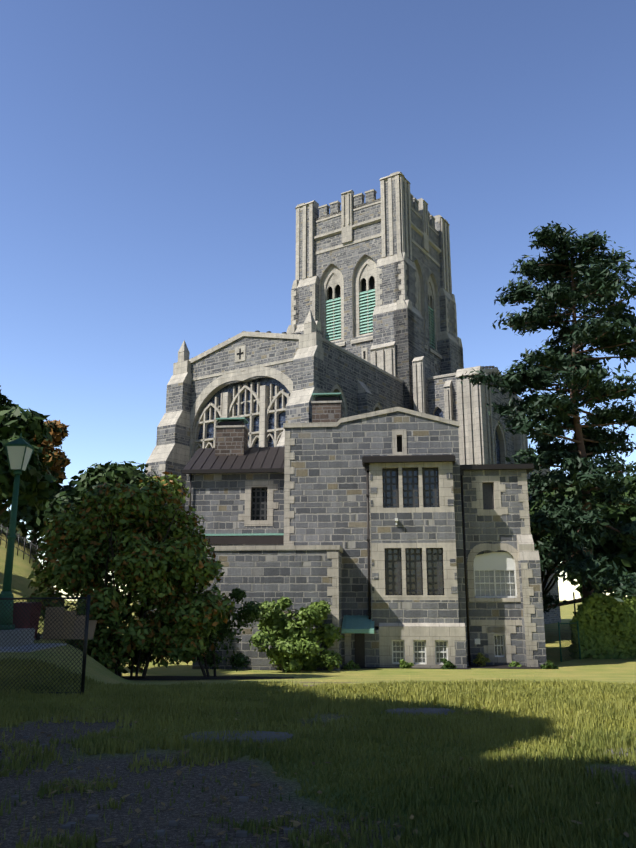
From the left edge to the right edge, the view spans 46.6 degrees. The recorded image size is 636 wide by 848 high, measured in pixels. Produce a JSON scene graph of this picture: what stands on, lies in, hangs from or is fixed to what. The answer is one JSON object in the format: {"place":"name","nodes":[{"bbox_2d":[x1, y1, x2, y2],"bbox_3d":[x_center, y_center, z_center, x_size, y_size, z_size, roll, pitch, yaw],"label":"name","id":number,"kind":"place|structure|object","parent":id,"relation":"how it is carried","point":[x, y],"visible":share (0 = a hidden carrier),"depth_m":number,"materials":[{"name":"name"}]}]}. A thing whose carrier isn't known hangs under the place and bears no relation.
{"place":"outdoors","nodes":[
{"label":"outdoors","id":0,"kind":"place"},
{"bbox_2d":[0,656,635,847],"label":"grass","id":1,"kind":"structure","parent":0,"point":[540,705],"depth_m":8.26,"materials":[{"name":"green plant"}]},
{"bbox_2d":[0,528,635,847],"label":"ground","id":2,"kind":"structure","parent":0,"point":[619,671],"depth_m":7.12,"materials":[{"name":"green plant"}]},
{"bbox_2d":[0,385,18,408],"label":"hill tree","id":3,"kind":"object","parent":2,"relation":"on","point":[3,399],"visible":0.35,"depth_m":50.27,"materials":[{"name":"green plant"}]},
{"bbox_2d":[0,433,34,646],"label":"lamp post","id":4,"kind":"object","parent":2,"relation":"on","point":[20,450],"visible":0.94,"depth_m":19.80,"materials":[{"name":"painted metal"},{"name":"glass"}]},
{"bbox_2d":[0,405,58,533],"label":"tree","id":5,"kind":"object","parent":2,"relation":"on","point":[37,480],"visible":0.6,"depth_m":28.93,"materials":[{"name":"green plant"}]},
{"bbox_2d":[0,524,64,639],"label":"hillside fence","id":6,"kind":"object","parent":2,"relation":"on","point":[18,538],"visible":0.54,"depth_m":37.15,"materials":[{"name":"black metal"}]},
{"bbox_2d":[0,637,66,651],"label":"concrete path","id":7,"kind":"structure","parent":2,"relation":"on","point":[47,645],"depth_m":18.58,"materials":[{"name":"concrete"}]},
{"bbox_2d":[13,602,42,639],"bbox_3d":[-8.609,5.800,21.710,0.680,1.085,0.791,-1,-13,4],"label":"maroon wheelie bin","id":8,"kind":"object","parent":7,"relation":"on","point":[20,607],"depth_m":21.46,"materials":[{"name":"red plastic"}]},
{"bbox_2d":[0,595,90,694],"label":"chain link fence","id":9,"kind":"object","parent":2,"relation":"on","point":[84,649],"visible":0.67,"depth_m":13.85,"materials":[{"name":"black metal"}]},
{"bbox_2d":[31,420,70,561],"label":"tree","id":10,"kind":"object","parent":2,"relation":"on","point":[58,430],"visible":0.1,"depth_m":61.05,"materials":[{"name":"orange plant"}]},
{"bbox_2d":[42,607,96,638],"bbox_3d":[-7.592,6.126,22.730,1.600,0.963,0.950,0,-13,-2],"label":"cardboard pile","id":11,"kind":"object","parent":2,"relation":"on","point":[92,627],"visible":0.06,"depth_m":22.36,"materials":[{"name":"brown cardboard"}]},
{"bbox_2d":[0,461,177,610],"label":"broad tree","id":12,"kind":"object","parent":2,"relation":"on","point":[34,518],"visible":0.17,"depth_m":47.02,"materials":[{"name":"green plant"}]},
{"bbox_2d":[22,471,234,677],"bbox_3d":[-6.482,5.459,25.489,7.347,7.529,5.920,0,-13,-2],"label":"shrub","id":13,"kind":"object","parent":2,"relation":"on","point":[125,536],"visible":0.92,"depth_m":24.27,"materials":[{"name":"green plant"}]},
{"bbox_2d":[41,634,293,679],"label":"mulch bed soil","id":14,"kind":"structure","parent":2,"relation":"on","point":[187,677],"depth_m":24.79,"materials":[{"name":"brown soil"}]},
{"bbox_2d":[179,587,263,676],"bbox_3d":[-3.847,7.438,26.237,3.667,3.192,2.504,3,-13,-12],"label":"shrub","id":15,"kind":"object","parent":2,"relation":"on","point":[251,613],"visible":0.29,"depth_m":26.05,"materials":[{"name":"green plant"}]},
{"bbox_2d":[248,596,343,672],"bbox_3d":[-0.899,8.938,31.256,4.058,3.227,3.322,0,-13,-2],"label":"shrub","id":16,"kind":"object","parent":2,"relation":"on","point":[295,647],"visible":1,"depth_m":30.83,"materials":[{"name":"green plant"}]},
{"bbox_2d":[0,694,635,847],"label":"fallen leaves","id":17,"kind":"object","parent":2,"relation":"on","point":[239,832],"visible":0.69,"depth_m":5.85,"materials":[{"name":"brown plant"}]},
{"bbox_2d":[137,172,560,623],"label":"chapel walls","id":18,"kind":"structure","parent":2,"relation":"on","point":[372,327],"depth_m":58.01,"materials":[{"name":"stone"}]},
{"bbox_2d":[342,660,359,669],"bbox_3d":[1.480,10.511,32.003,0.820,0.500,0.601,7,-15,-27],"label":"shrub","id":19,"kind":"object","parent":2,"relation":"on","point":[351,664],"visible":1,"depth_m":31.94,"materials":[{"name":"green plant"}]},
{"bbox_2d":[181,393,549,670],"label":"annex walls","id":20,"kind":"structure","parent":2,"relation":"on","point":[393,536],"depth_m":34.91,"materials":[{"name":"stone"}]},
{"bbox_2d":[175,708,635,757],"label":"dirt patches","id":21,"kind":"object","parent":2,"relation":"on","point":[401,710],"visible":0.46,"depth_m":9.03,"materials":[{"name":"brown soil"}]},
{"bbox_2d":[399,659,413,668],"bbox_3d":[3.850,10.603,32.437,0.664,0.538,0.527,10,-16,-37],"label":"shrub","id":22,"kind":"object","parent":2,"relation":"on","point":[403,664],"visible":0.92,"depth_m":32.37,"materials":[{"name":"green plant"}]},
{"bbox_2d":[441,658,456,668],"bbox_3d":[5.734,10.535,32.287,0.737,0.602,0.656,0,-13,-2],"label":"shrub","id":23,"kind":"object","parent":2,"relation":"on","point":[448,664],"visible":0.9,"depth_m":32.23,"materials":[{"name":"green plant"}]},
{"bbox_2d":[473,652,490,665],"bbox_3d":[7.414,10.765,33.526,0.774,0.766,0.557,6,-14,-24],"label":"shrub","id":24,"kind":"object","parent":2,"relation":"on","point":[480,659],"visible":0.98,"depth_m":33.47,"materials":[{"name":"green plant"}]},
{"bbox_2d":[508,661,521,666],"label":"shrub","id":25,"kind":"object","parent":2,"relation":"on","point":[514,664],"visible":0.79,"depth_m":33.30,"materials":[{"name":"green plant"}]},
{"bbox_2d":[531,474,559,596],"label":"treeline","id":26,"kind":"object","parent":2,"relation":"on","point":[544,583],"visible":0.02,"depth_m":62.49,"materials":[{"name":"green plant"}]},
{"bbox_2d":[459,220,635,649],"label":"pine tree","id":27,"kind":"object","parent":2,"relation":"on","point":[599,284],"visible":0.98,"depth_m":43.24,"materials":[{"name":"green plant"}]},
{"bbox_2d":[540,660,558,668],"bbox_3d":[10.147,10.607,32.326,0.766,0.492,0.598,0,-13,-2],"label":"shrub","id":28,"kind":"object","parent":2,"relation":"on","point":[548,665],"visible":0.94,"depth_m":32.19,"materials":[{"name":"green plant"}]},
{"bbox_2d":[558,621,580,661],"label":"green gate","id":29,"kind":"structure","parent":2,"relation":"on","point":[578,644],"depth_m":36.95,"materials":[{"name":"black"}]},
{"bbox_2d":[528,475,635,561],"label":"tree","id":30,"kind":"object","parent":2,"relation":"on","point":[619,513],"visible":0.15,"depth_m":51.88,"materials":[{"name":"green plant"}]},
{"bbox_2d":[565,514,635,597],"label":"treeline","id":31,"kind":"object","parent":2,"relation":"on","point":[617,552],"visible":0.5,"depth_m":44.98,"materials":[{"name":"green plant"}]},
{"bbox_2d":[568,592,635,658],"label":"vine hedge","id":32,"kind":"object","parent":2,"relation":"on","point":[606,623],"visible":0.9,"depth_m":38.13,"materials":[{"name":"green plant"}]},
{"bbox_2d":[0,0,635,600],"label":"sky","id":33,"kind":"structure","parent":0,"point":[158,158],"materials":[{"name":"blue"}]}
]}

